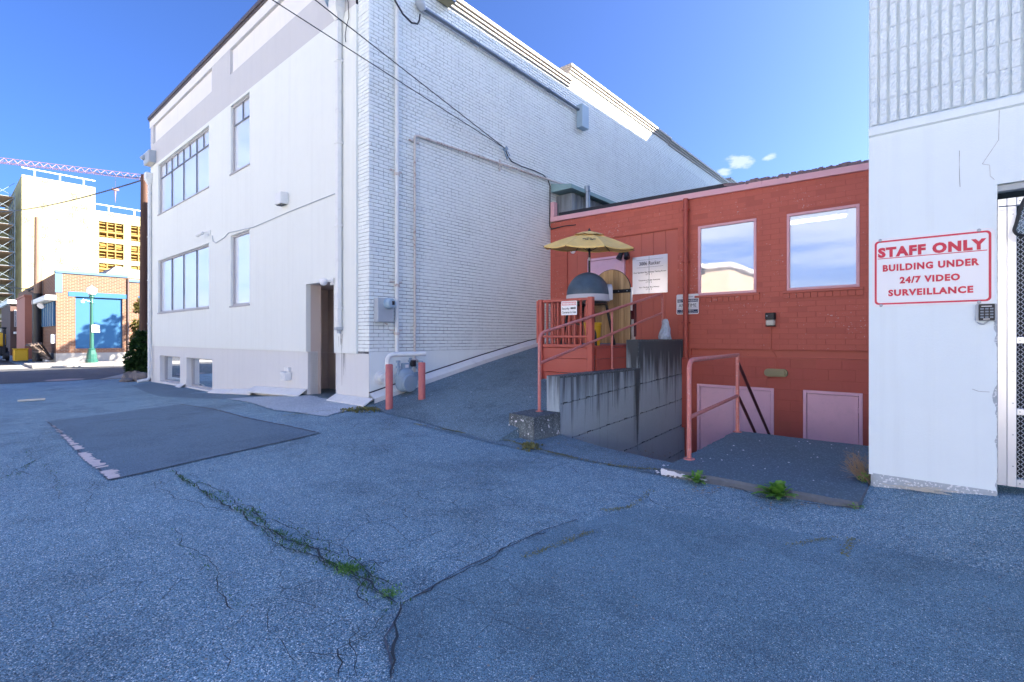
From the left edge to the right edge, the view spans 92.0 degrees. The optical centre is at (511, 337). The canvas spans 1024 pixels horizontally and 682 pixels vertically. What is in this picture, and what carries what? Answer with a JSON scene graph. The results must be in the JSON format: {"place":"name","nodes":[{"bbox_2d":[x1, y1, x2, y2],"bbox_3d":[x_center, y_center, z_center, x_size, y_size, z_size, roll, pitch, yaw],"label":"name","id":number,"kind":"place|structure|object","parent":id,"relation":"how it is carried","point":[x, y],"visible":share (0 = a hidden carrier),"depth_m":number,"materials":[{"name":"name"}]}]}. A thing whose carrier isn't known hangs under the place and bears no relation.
{"place":"outdoors","nodes":[
{"label":"outdoors","id":0,"kind":"place"},
{"bbox_2d":[0,359,17,365],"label":"alley","id":1,"kind":"structure","parent":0,"point":[3,363],"depth_m":31.05,"materials":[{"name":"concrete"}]},
{"bbox_2d":[0,327,9,360],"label":"forklift","id":2,"kind":"object","parent":1,"relation":"on","point":[4,353],"visible":1,"depth_m":33.42,"materials":[{"name":"yellow metal"}]},
{"bbox_2d":[0,365,29,368],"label":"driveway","id":3,"kind":"structure","parent":0,"point":[13,367],"depth_m":26.65,"materials":[{"name":"concrete"}]},
{"bbox_2d":[0,365,124,383],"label":"road","id":4,"kind":"structure","parent":0,"point":[11,376],"depth_m":22.23,"materials":[{"name":"asphalt"}]},
{"bbox_2d":[43,378,84,380],"bbox_3d":[-16.926,1.596,18.743,1.240,0.014,1.240,0,0,41],"label":"manhole cover","id":5,"kind":"object","parent":4,"relation":"on","point":[74,379],"visible":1,"depth_m":18.80,"materials":[{"name":"metal"}]},
{"bbox_2d":[128,298,138,339],"bbox_3d":[-20.323,-0.349,27.001,2.003,3.701,1.035,0,0,41],"label":"street tree","id":6,"kind":"object","parent":4,"relation":"on","point":[134,323],"visible":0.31,"depth_m":26.63,"materials":[{"name":"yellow plant"}]},
{"bbox_2d":[24,361,122,367],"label":"pavement","id":7,"kind":"structure","parent":0,"point":[30,365],"depth_m":28.61,"materials":[{"name":"concrete"}]},
{"bbox_2d":[81,285,99,362],"bbox_3d":[-25.157,-0.831,29.509,0.587,4.651,0.767,0,0,11],"label":"street lamp","id":8,"kind":"object","parent":7,"relation":"on","point":[91,354],"visible":1,"depth_m":29.52,"materials":[{"name":"metal"}]},
{"bbox_2d":[0,0,868,216],"label":"sky","id":9,"kind":"structure","parent":0,"point":[751,89],"materials":[{"name":"blue"}]},
{"bbox_2d":[0,355,1023,681],"bbox_3d":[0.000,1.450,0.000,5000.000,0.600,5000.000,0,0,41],"label":"ground","id":10,"kind":"structure","parent":0,"point":[176,619],"depth_m":3.56,"materials":[{"name":"asphalt"}]},
{"bbox_2d":[0,183,14,322],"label":"scaffold","id":11,"kind":"object","parent":10,"relation":"on","point":[6,202],"visible":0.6,"depth_m":73.01,"materials":[{"name":"metal"}]},
{"bbox_2d":[0,300,16,355],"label":"timber building","id":12,"kind":"structure","parent":10,"relation":"on","point":[8,314],"depth_m":45.30,"materials":[{"name":"white paint"}]},
{"bbox_2d":[14,310,16,326],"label":"window","id":13,"kind":"structure","parent":12,"relation":"in","point":[15,311],"depth_m":45.24,"materials":[{"name":"grey"}]},
{"bbox_2d":[12,348,28,360],"bbox_3d":[-33.223,1.135,33.447,0.960,0.830,0.760,0,0,41],"label":"bin","id":14,"kind":"object","parent":10,"relation":"on","point":[20,354],"visible":1,"depth_m":33.13,"materials":[{"name":"yellow plastic"}]},
{"bbox_2d":[15,294,31,358],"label":"salmon shed","id":15,"kind":"structure","parent":10,"relation":"on","point":[24,319],"depth_m":37.45,"materials":[{"name":"paint"}]},
{"bbox_2d":[17,398,45,401],"bbox_3d":[-11.584,1.502,11.938,0.474,0.035,0.160,0,0,-37],"label":"road marking","id":16,"kind":"object","parent":10,"relation":"on","point":[21,400],"visible":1,"depth_m":11.88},
{"bbox_2d":[25,344,48,358],"bbox_3d":[-28.595,0.838,29.780,1.070,1.200,0.125,0,42,33],"label":"pallet","id":17,"kind":"object","parent":10,"relation":"on","point":[39,352],"visible":1,"depth_m":29.75,"materials":[{"name":"brown wood"}]},
{"bbox_2d":[32,217,42,360],"bbox_3d":[-32.227,-3.277,33.600,0.502,9.756,0.502,0,0,41],"label":"utility pole","id":18,"kind":"object","parent":10,"relation":"on","point":[37,331],"visible":0.99,"depth_m":33.44,"materials":[{"name":"white wood"}]},
{"bbox_2d":[0,167,139,332],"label":"construction building","id":19,"kind":"structure","parent":10,"relation":"on","point":[82,235],"depth_m":75.50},
{"bbox_2d":[0,157,140,199],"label":"tower crane","id":20,"kind":"object","parent":10,"relation":"on","point":[114,190],"visible":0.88,"depth_m":155.72,"materials":[{"name":"paint"}]},
{"bbox_2d":[32,363,123,367],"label":"kerb","id":21,"kind":"structure","parent":10,"relation":"on","point":[78,365],"depth_m":27.49,"materials":[{"name":"concrete"}]},
{"bbox_2d":[18,266,139,362],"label":"brick shop","id":22,"kind":"structure","parent":10,"relation":"on","point":[66,322],"depth_m":31.49,"materials":[{"name":"beige brick"}]},
{"bbox_2d":[52,426,119,478],"bbox_3d":[-5.962,1.383,6.643,5.570,0.052,0.159,0,0,41],"label":"line paint","id":23,"kind":"object","parent":10,"relation":"on","point":[110,474],"visible":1,"depth_m":5.46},
{"bbox_2d":[100,374,122,379],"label":"kerb ramp","id":24,"kind":"structure","parent":10,"relation":"on","point":[117,376],"depth_m":19.65,"materials":[{"name":"concrete"}]},
{"bbox_2d":[7,449,244,606],"bbox_3d":[-3.741,1.369,4.191,5.825,0.021,0.496,0,0,36],"label":"moss","id":25,"kind":"object","parent":10,"relation":"on","point":[170,532],"visible":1,"depth_m":3.31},
{"bbox_2d":[119,378,133,381],"bbox_3d":[-13.936,1.552,17.920,0.476,0.204,0.438,0,0,-3],"label":"rock","id":26,"kind":"object","parent":10,"relation":"on","point":[126,380],"visible":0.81,"depth_m":17.76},
{"bbox_2d":[121,370,139,377],"bbox_3d":[-14.358,1.490,18.769,0.892,0.510,0.700,0,0,41],"label":"rock","id":27,"kind":"object","parent":10,"relation":"on","point":[128,374],"visible":0.37,"depth_m":18.54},
{"bbox_2d":[122,330,147,372],"bbox_3d":[-14.299,0.661,19.035,1.258,2.014,0.878,0,0,-2],"label":"shrub","id":28,"kind":"object","parent":10,"relation":"on","point":[136,354],"visible":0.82,"depth_m":18.85,"materials":[{"name":"green plant"}]},
{"bbox_2d":[132,372,150,381],"bbox_3d":[-13.590,1.492,18.177,0.619,0.478,0.576,0,0,-11],"label":"rock","id":29,"kind":"object","parent":10,"relation":"on","point":[139,376],"visible":0.43,"depth_m":17.95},
{"bbox_2d":[139,174,147,342],"bbox_3d":[-15.022,-2.503,20.198,0.365,8.249,0.358,0,0,41],"label":"utility pole","id":30,"kind":"object","parent":10,"relation":"on","point":[143,310],"visible":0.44,"depth_m":20.07,"materials":[{"name":"brown wood"}]},
{"bbox_2d":[0,180,140,211],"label":"street wire","id":31,"kind":"object","parent":30,"relation":"attached to","point":[77,198],"visible":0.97,"depth_m":25.12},
{"bbox_2d":[50,404,318,479],"bbox_3d":[-5.295,1.338,7.521,5.781,0.134,2.312,0,0,41],"label":"asphalt patch","id":32,"kind":"object","parent":10,"relation":"on","point":[148,439],"visible":1,"depth_m":6.73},
{"bbox_2d":[132,382,261,398],"bbox_3d":[-9.447,1.433,13.902,10.527,0.303,1.272,0,0,41],"label":"asphalt strip","id":33,"kind":"object","parent":10,"relation":"on","point":[157,389],"visible":0.86,"depth_m":13.87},
{"bbox_2d":[165,470,410,616],"bbox_3d":[-1.996,1.357,3.794,3.873,0.031,0.316,0,0,41],"label":"moss","id":34,"kind":"object","parent":10,"relation":"on","point":[295,539],"visible":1,"depth_m":3.28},
{"bbox_2d":[231,395,358,415],"bbox_3d":[-4.384,1.275,9.648,1.188,0.171,4.669,0,0,-43],"label":"apron","id":35,"kind":"object","parent":10,"relation":"on","point":[310,404],"visible":0.91,"depth_m":9.01,"materials":[{"name":"concrete"}]},
{"bbox_2d":[48,404,577,672],"bbox_3d":[-3.648,1.334,6.093,10.148,0.136,2.336,0,0,41],"label":"tar seam","id":36,"kind":"object","parent":10,"relation":"on","point":[386,642],"visible":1,"depth_m":5.01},
{"bbox_2d":[334,559,403,598],"bbox_3d":[-0.823,1.364,2.812,0.641,0.016,0.209,0,0,41],"label":"moss","id":37,"kind":"object","parent":10,"relation":"on","point":[347,569],"visible":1,"depth_m":2.89,"materials":[{"name":"green plant"}]},
{"bbox_2d":[3,424,847,678],"bbox_3d":[-1.679,1.328,4.997,5.308,0.098,7.396,0,0,-40],"label":"asphalt crack","id":38,"kind":"object","parent":10,"relation":"on","point":[396,630],"visible":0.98,"depth_m":3.01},
{"bbox_2d":[137,0,737,406],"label":"stucco building","id":39,"kind":"structure","parent":10,"relation":"on","point":[257,109],"depth_m":11.18,"materials":[{"name":"white"}]},
{"bbox_2d":[140,149,155,166],"bbox_3d":[-12.839,-6.335,17.429,0.681,0.430,0.354,0,0,41],"label":"wall lamp","id":40,"kind":"object","parent":39,"relation":"attached to","point":[148,157],"visible":1,"depth_m":17.31,"materials":[{"name":"grey paint"}]},
{"bbox_2d":[165,356,179,382],"bbox_3d":[-11.289,1.055,16.607,2.200,0.890,0.070,0,0,41],"label":"window","id":41,"kind":"structure","parent":39,"relation":"in","point":[172,363],"depth_m":16.85,"materials":[{"name":"clear glass"}]},
{"bbox_2d":[160,128,208,212],"bbox_3d":[-10.364,-5.135,15.643,4.940,1.730,0.070,0,0,41],"label":"window","id":42,"kind":"structure","parent":39,"relation":"in","point":[185,173],"depth_m":15.56,"materials":[{"name":"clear glass"}]},
{"bbox_2d":[160,244,208,312],"bbox_3d":[-10.364,-1.765,15.643,4.940,1.810,0.070,0,0,41],"label":"window","id":43,"kind":"structure","parent":39,"relation":"in","point":[184,277],"depth_m":15.57,"materials":[{"name":"clear glass"}]},
{"bbox_2d":[192,358,211,388],"bbox_3d":[-9.140,1.055,14.750,2.220,0.890,0.070,0,0,41],"label":"window","id":44,"kind":"structure","parent":39,"relation":"in","point":[201,368],"depth_m":14.93,"materials":[{"name":"clear glass"}]},
{"bbox_2d":[195,230,210,236],"bbox_3d":[-8.663,-2.922,13.878,0.444,0.195,0.142,0,0,6],"label":"security camera","id":45,"kind":"object","parent":39,"relation":"attached to","point":[199,234],"visible":1,"depth_m":13.85,"materials":[{"name":"white paint"}]},
{"bbox_2d":[233,95,248,171],"bbox_3d":[-6.831,-5.155,12.590,1.200,1.770,0.070,0,0,41],"label":"window","id":46,"kind":"structure","parent":39,"relation":"in","point":[240,110],"depth_m":12.69,"materials":[{"name":"clear glass"}]},
{"bbox_2d":[233,231,248,305],"bbox_3d":[-6.831,-1.745,12.590,1.200,1.830,0.070,0,0,41],"label":"window","id":47,"kind":"structure","parent":39,"relation":"in","point":[240,241],"depth_m":12.69,"materials":[{"name":"clear glass"}]},
{"bbox_2d":[212,193,334,242],"bbox_3d":[-5.816,-1.963,11.579,6.640,1.745,0.025,0,0,41],"label":"cable run","id":48,"kind":"object","parent":39,"relation":"attached to","point":[273,218],"visible":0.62,"depth_m":11.17,"materials":[{"name":"rubber"}]},
{"bbox_2d":[275,191,287,206],"bbox_3d":[-5.034,-3.024,10.806,0.290,0.264,0.170,0,0,41],"label":"wall lamp","id":49,"kind":"object","parent":39,"relation":"attached to","point":[281,198],"visible":1,"depth_m":10.73,"materials":[{"name":"white paint"}]},
{"bbox_2d":[280,367,290,380],"bbox_3d":[-4.943,0.787,10.800,0.259,0.285,0.140,0,0,41],"label":"vent hood","id":50,"kind":"object","parent":39,"relation":"attached to","point":[285,375],"visible":1,"depth_m":10.74,"materials":[{"name":"white paint"}]},
{"bbox_2d":[319,278,334,285],"bbox_3d":[-3.567,-1.079,9.545,0.302,0.150,0.156,0,0,-4],"label":"security camera","id":51,"kind":"object","parent":39,"relation":"attached to","point":[322,282],"visible":1,"depth_m":9.50,"materials":[{"name":"white paint"}]},
{"bbox_2d":[374,371,384,384],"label":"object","id":52,"kind":"object","parent":39,"relation":"attached to","point":[379,378],"depth_m":8.91,"materials":[{"name":"white paint"}]},
{"bbox_2d":[374,297,395,324],"bbox_3d":[-2.273,-0.471,8.939,0.272,0.492,0.348,0,0,41],"label":"electric meter","id":53,"kind":"object","parent":39,"relation":"attached to","point":[384,310],"visible":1,"depth_m":8.88,"materials":[{"name":"grey paint"}]},
{"bbox_2d":[378,309,393,321],"bbox_3d":[-2.275,-0.399,8.941,0.006,0.219,0.328,0,0,41],"label":"electrical box","id":54,"kind":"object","parent":53,"relation":"in","point":[384,315],"depth_m":8.93,"materials":[{"name":"grey paint"}]},
{"bbox_2d":[390,0,401,351],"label":"conduit","id":55,"kind":"object","parent":39,"relation":"attached to","point":[397,172],"visible":0.9,"depth_m":9.18,"materials":[{"name":"metal"}]},
{"bbox_2d":[394,0,420,24],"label":"service cable","id":56,"kind":"object","parent":55,"relation":"attached to","point":[405,16],"visible":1,"depth_m":9.30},
{"bbox_2d":[395,358,422,391],"bbox_3d":[-1.871,0.682,9.175,0.372,0.615,0.657,0,0,41],"label":"gas meter","id":57,"kind":"object","parent":39,"relation":"attached to","point":[406,378],"visible":0.88,"depth_m":8.97,"materials":[{"name":"grey paint"}]},
{"bbox_2d":[437,0,455,7],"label":"wall lamp","id":58,"kind":"object","parent":39,"relation":"attached to","point":[447,3],"visible":1,"depth_m":10.04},
{"bbox_2d":[408,134,562,371],"bbox_3d":[0.232,-1.775,11.981,0.074,4.870,6.768,0,0,41],"label":"gas pipe","id":59,"kind":"object","parent":39,"relation":"attached to","point":[461,150],"visible":0.78,"depth_m":9.52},
{"bbox_2d":[415,0,588,130],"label":"roof conduit","id":60,"kind":"object","parent":39,"relation":"attached to","point":[582,109],"visible":1,"depth_m":11.72,"materials":[{"name":"metal"}]},
{"bbox_2d":[503,146,509,158],"bbox_3d":[-0.128,-4.303,11.545,0.116,0.296,0.195,0,0,41],"label":"wire knob","id":61,"kind":"object","parent":39,"relation":"attached to","point":[505,149],"visible":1,"depth_m":11.50,"materials":[{"name":"blue paint"}]},
{"bbox_2d":[272,0,503,147],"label":"drop wire","id":62,"kind":"object","parent":61,"relation":"attached to","point":[379,68],"visible":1,"depth_m":8.67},
{"bbox_2d":[315,0,504,147],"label":"drop wire","id":63,"kind":"object","parent":61,"relation":"attached to","point":[402,68],"visible":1,"depth_m":9.00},
{"bbox_2d":[506,151,575,229],"bbox_3d":[0.572,-3.595,12.301,0.710,1.570,1.960,0,0,64],"label":"wall cable","id":64,"kind":"object","parent":39,"relation":"attached to","point":[549,192],"depth_m":12.71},
{"bbox_2d":[340,405,542,451],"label":"weed grass","id":65,"kind":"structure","parent":10,"relation":"on","point":[532,445],"depth_m":8.12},
{"bbox_2d":[361,343,625,440],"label":"ramp","id":66,"kind":"structure","parent":10,"relation":"on","point":[483,400],"depth_m":8.39,"materials":[{"name":"concrete"}]},
{"bbox_2d":[385,364,392,409],"bbox_3d":[-2.069,0.871,8.335,0.124,0.856,0.124,0,0,41],"label":"bollard","id":67,"kind":"object","parent":66,"relation":"on","point":[388,386],"visible":0.85,"depth_m":8.28,"materials":[{"name":"metal"}]},
{"bbox_2d":[385,351,425,364],"bbox_3d":[-1.835,0.394,8.548,0.734,0.307,0.084,0,0,-34],"label":"guard pipe","id":68,"kind":"object","parent":67,"relation":"attached to","point":[389,356],"visible":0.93,"depth_m":8.48,"materials":[{"name":"metal"}]},
{"bbox_2d":[418,362,424,399],"bbox_3d":[-1.579,0.803,8.661,0.124,0.748,0.124,0,0,41],"label":"bollard","id":69,"kind":"object","parent":66,"relation":"on","point":[421,380],"visible":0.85,"depth_m":8.61,"materials":[{"name":"metal"}]},
{"bbox_2d":[498,428,518,440],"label":"ramp side","id":70,"kind":"structure","parent":66,"relation":"on","point":[512,434],"depth_m":6.75,"materials":[{"name":"concrete"}]},
{"bbox_2d":[536,296,625,378],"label":"deck","id":71,"kind":"structure","parent":66,"relation":"on","point":[589,357],"depth_m":8.75,"materials":[{"name":"red paint"}]},
{"bbox_2d":[561,301,576,314],"bbox_3d":[0.985,-0.513,8.557,0.326,0.242,0.005,0,0,41],"label":"sign","id":72,"kind":"object","parent":71,"relation":"attached to","point":[568,307],"visible":1,"depth_m":8.55,"materials":[{"name":"white"}]},
{"bbox_2d":[560,272,615,345],"bbox_3d":[1.447,-0.543,9.324,0.846,1.374,0.812,0,0,41],"label":"pizza oven","id":73,"kind":"object","parent":71,"relation":"on","point":[596,286],"visible":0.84,"depth_m":9.05,"materials":[{"name":"metal"}]},
{"bbox_2d":[544,228,634,271],"bbox_3d":[1.547,-1.028,9.896,1.759,2.335,1.759,0,0,-31],"label":"umbrella","id":74,"kind":"object","parent":71,"relation":"on","point":[589,241],"visible":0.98,"depth_m":9.55,"materials":[{"name":"yellow fabric"}]},
{"bbox_2d":[584,322,601,344],"bbox_3d":[1.470,-0.070,9.012,0.326,0.420,0.326,0,0,41],"label":"bucket","id":75,"kind":"object","parent":71,"relation":"on","point":[598,328],"visible":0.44,"depth_m":8.90,"materials":[{"name":"yellow plastic"}]},
{"bbox_2d":[595,269,632,342],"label":"arched gate","id":76,"kind":"structure","parent":71,"relation":"on","point":[618,280],"depth_m":9.59,"materials":[{"name":"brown wood"}]},
{"bbox_2d":[631,304,635,339],"bbox_3d":[2.370,-0.285,9.723,0.093,0.830,0.166,0,0,41],"label":"gate post","id":77,"kind":"object","parent":71,"relation":"on","point":[633,321],"visible":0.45,"depth_m":9.70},
{"bbox_2d":[6,410,1015,681],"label":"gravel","id":78,"kind":"structure","parent":10,"relation":"on","point":[476,572],"depth_m":2.75,"materials":[{"name":"gravel"}]},
{"bbox_2d":[509,409,559,440],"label":"curb block","id":79,"kind":"structure","parent":10,"relation":"on","point":[532,424],"depth_m":6.84,"materials":[{"name":"concrete"}]},
{"bbox_2d":[536,293,662,411],"bbox_3d":[1.728,0.081,8.697,0.106,1.979,4.128,0,0,41],"label":"handrail","id":80,"kind":"object","parent":79,"relation":"on","point":[540,362],"visible":0.94,"depth_m":8.14,"materials":[{"name":"metal"}]},
{"bbox_2d":[421,425,671,473],"bbox_3d":[0.403,1.338,6.572,3.799,0.106,1.201,0,0,41],"label":"asphalt lip","id":81,"kind":"object","parent":10,"relation":"on","point":[580,449],"visible":0.91,"depth_m":5.95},
{"bbox_2d":[416,423,657,469],"bbox_3d":[0.106,1.327,6.293,3.796,0.107,0.359,0,0,39],"label":"dry moss","id":82,"kind":"object","parent":81,"relation":"on","point":[552,452],"visible":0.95,"depth_m":5.81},
{"bbox_2d":[389,425,825,509],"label":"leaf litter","id":83,"kind":"object","parent":81,"relation":"on","point":[653,463],"visible":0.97,"depth_m":4.51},
{"bbox_2d":[284,409,859,557],"bbox_3d":[-0.840,1.292,5.456,1.833,0.166,7.505,0,0,-42],"label":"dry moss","id":84,"kind":"object","parent":10,"relation":"on","point":[627,506],"visible":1,"depth_m":3.31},
{"bbox_2d":[682,470,705,484],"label":"weed","id":85,"kind":"object","parent":10,"relation":"on","point":[697,476],"visible":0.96,"depth_m":4.68,"materials":[{"name":"green plant"}]},
{"bbox_2d":[383,507,1023,681],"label":"asphalt overlay","id":86,"kind":"object","parent":10,"relation":"on","point":[731,609],"visible":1,"depth_m":2.42,"materials":[{"name":"asphalt"}]},
{"bbox_2d":[550,160,868,456],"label":"red building","id":87,"kind":"structure","parent":10,"relation":"on","point":[791,250],"depth_m":9.62,"materials":[{"name":"brick"}]},
{"bbox_2d":[551,184,616,215],"bbox_3d":[3.727,-3.510,15.586,0.640,1.020,7.540,0,0,41],"label":"lean to","id":88,"kind":"object","parent":87,"relation":"on","point":[570,197],"visible":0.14,"depth_m":12.96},
{"bbox_2d":[584,185,590,207],"bbox_3d":[1.987,-3.453,13.085,0.183,1.105,0.183,0,0,41],"label":"flue pipe","id":89,"kind":"object","parent":87,"relation":"on","point":[587,197],"visible":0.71,"depth_m":13.02,"materials":[{"name":"metal"}]},
{"bbox_2d":[587,255,625,274],"bbox_3d":[2.259,-0.897,11.891,1.000,2.075,0.072,0,0,41],"label":"door","id":90,"kind":"structure","parent":87,"relation":"in","point":[598,266],"depth_m":11.87,"materials":[{"name":"pink paint"}]},
{"bbox_2d":[616,252,629,260],"bbox_3d":[2.592,-1.930,11.463,0.346,0.267,0.243,0,0,41],"label":"floodlight","id":91,"kind":"object","parent":87,"relation":"attached to","point":[626,256],"visible":0.72,"depth_m":11.41,"materials":[{"name":"black metal"}]},
{"bbox_2d":[633,254,667,293],"bbox_3d":[3.107,-1.425,11.167,0.840,0.850,0.014,0,0,41],"label":"sign","id":92,"kind":"object","parent":87,"relation":"attached to","point":[650,274],"visible":1,"depth_m":11.15,"materials":[{"name":"metal"}]},
{"bbox_2d":[676,294,698,314],"bbox_3d":[3.741,-0.715,10.552,0.482,0.430,0.004,0,0,41],"label":"sign","id":93,"kind":"object","parent":87,"relation":"attached to","point":[693,305],"visible":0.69,"depth_m":10.52,"materials":[{"name":"white"}]},
{"bbox_2d":[694,218,759,301],"bbox_3d":[4.355,-1.540,10.057,1.260,1.600,0.105,0,0,41],"label":"window","id":94,"kind":"structure","parent":87,"relation":"in","point":[727,252],"depth_m":10.05,"materials":[{"name":"glass"}]},
{"bbox_2d":[697,384,773,449],"bbox_3d":[4.478,2.010,9.977,1.470,2.080,0.077,0,0,41],"label":"door","id":95,"kind":"structure","parent":87,"relation":"in","point":[713,425],"depth_m":10.04,"materials":[{"name":"pink paint"}]},
{"bbox_2d":[765,313,776,367],"bbox_3d":[4.958,0.056,9.468,0.182,1.063,0.172,0,0,41],"label":"wall lamp","id":96,"kind":"object","parent":87,"relation":"attached to","point":[770,318],"visible":1,"depth_m":9.44,"materials":[{"name":"black metal"}]},
{"bbox_2d":[764,369,787,376],"bbox_3d":[5.016,0.669,9.414,0.400,0.150,0.095,0,0,41],"label":"bulkhead lamp","id":97,"kind":"object","parent":87,"relation":"attached to","point":[776,372],"visible":1,"depth_m":9.37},
{"bbox_2d":[783,204,863,298],"bbox_3d":[5.615,-1.535,8.969,1.250,1.590,0.105,0,0,41],"label":"window","id":98,"kind":"structure","parent":87,"relation":"in","point":[823,245],"depth_m":8.96,"materials":[{"name":"glass"}]},
{"bbox_2d":[803,390,862,444],"bbox_3d":[5.747,2.007,8.880,0.905,2.085,0.077,0,0,41],"label":"door","id":99,"kind":"structure","parent":87,"relation":"in","point":[829,416],"depth_m":8.85,"materials":[{"name":"pink paint"}]},
{"bbox_2d":[661,431,870,508],"bbox_3d":[2.936,1.400,5.404,1.696,0.200,2.606,0,0,41],"label":"landing","id":100,"kind":"object","parent":10,"relation":"on","point":[833,484],"visible":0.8,"depth_m":4.99,"materials":[{"name":"concrete"}]},
{"bbox_2d":[683,353,741,459],"bbox_3d":[2.504,0.758,6.064,0.117,1.084,2.069,0,0,38],"label":"handrail","id":101,"kind":"object","parent":100,"relation":"on","point":[690,416],"visible":1,"depth_m":5.58,"materials":[{"name":"metal"}]},
{"bbox_2d":[840,451,870,483],"bbox_3d":[3.179,1.180,4.588,0.299,0.299,0.458,0,0,16],"label":"dry bush","id":102,"kind":"object","parent":100,"relation":"on","point":[861,473],"visible":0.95,"depth_m":4.53,"materials":[{"name":"brown plant"}]},
{"bbox_2d":[752,480,798,499],"bbox_3d":[2.256,1.297,4.221,0.347,0.149,0.365,0,0,41],"label":"weed","id":103,"kind":"object","parent":10,"relation":"on","point":[776,488],"visible":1,"depth_m":4.21,"materials":[{"name":"green plant"}]},
{"bbox_2d":[882,483,957,495],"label":"dead weeds","id":104,"kind":"object","parent":10,"relation":"on","point":[930,489],"visible":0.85,"depth_m":4.07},
{"bbox_2d":[869,0,1023,495],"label":"block building","id":105,"kind":"structure","parent":10,"relation":"on","point":[946,115],"depth_m":4.06,"materials":[{"name":"white paint"}]},
{"bbox_2d":[872,228,994,306],"bbox_3d":[3.452,-0.563,4.090,0.775,0.592,0.012,0,0,41],"label":"sign","id":106,"kind":"object","parent":105,"relation":"attached to","point":[951,268],"visible":1,"depth_m":4.07,"materials":[{"name":"metal"}]},
{"bbox_2d":[975,303,996,324],"bbox_3d":[3.701,-0.183,3.862,0.124,0.163,0.044,0,0,41],"label":"keypad","id":107,"kind":"object","parent":105,"relation":"attached to","point":[986,312],"visible":1,"depth_m":3.85,"materials":[{"name":"grey paint"}]},
{"bbox_2d":[997,182,1023,487],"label":"gate","id":108,"kind":"structure","parent":105,"relation":"attached to","point":[1008,410],"depth_m":3.86,"materials":[{"name":"metal"}]},
{"bbox_2d":[999,198,1023,236],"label":"net hoop","id":109,"kind":"object","parent":105,"relation":"attached to","point":[1016,222],"visible":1,"depth_m":3.71,"materials":[{"name":"black metal"}]},
{"label":"court floor","id":110,"kind":"structure","parent":0,"visible":0},
{"bbox_2d":[547,339,684,462],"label":"retaining wall","id":111,"kind":"structure","parent":110,"relation":"on","point":[640,395],"depth_m":8.86,"materials":[{"name":"concrete"}]},
{"bbox_2d":[658,319,671,338],"bbox_3d":[3.152,-0.177,10.166,0.242,0.420,0.343,0,0,41],"label":"plastic bag","id":112,"kind":"object","parent":111,"relation":"on","point":[665,331],"visible":0.94,"depth_m":10.09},
{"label":"stairs","id":113,"kind":"structure","parent":0,"visible":0},
{"bbox_2d":[739,362,770,434],"bbox_3d":[3.989,1.687,7.800,0.043,2.726,2.607,0,0,42],"label":"stair rail","id":114,"kind":"object","parent":113,"relation":"on","point":[755,403],"visible":0.3,"depth_m":7.22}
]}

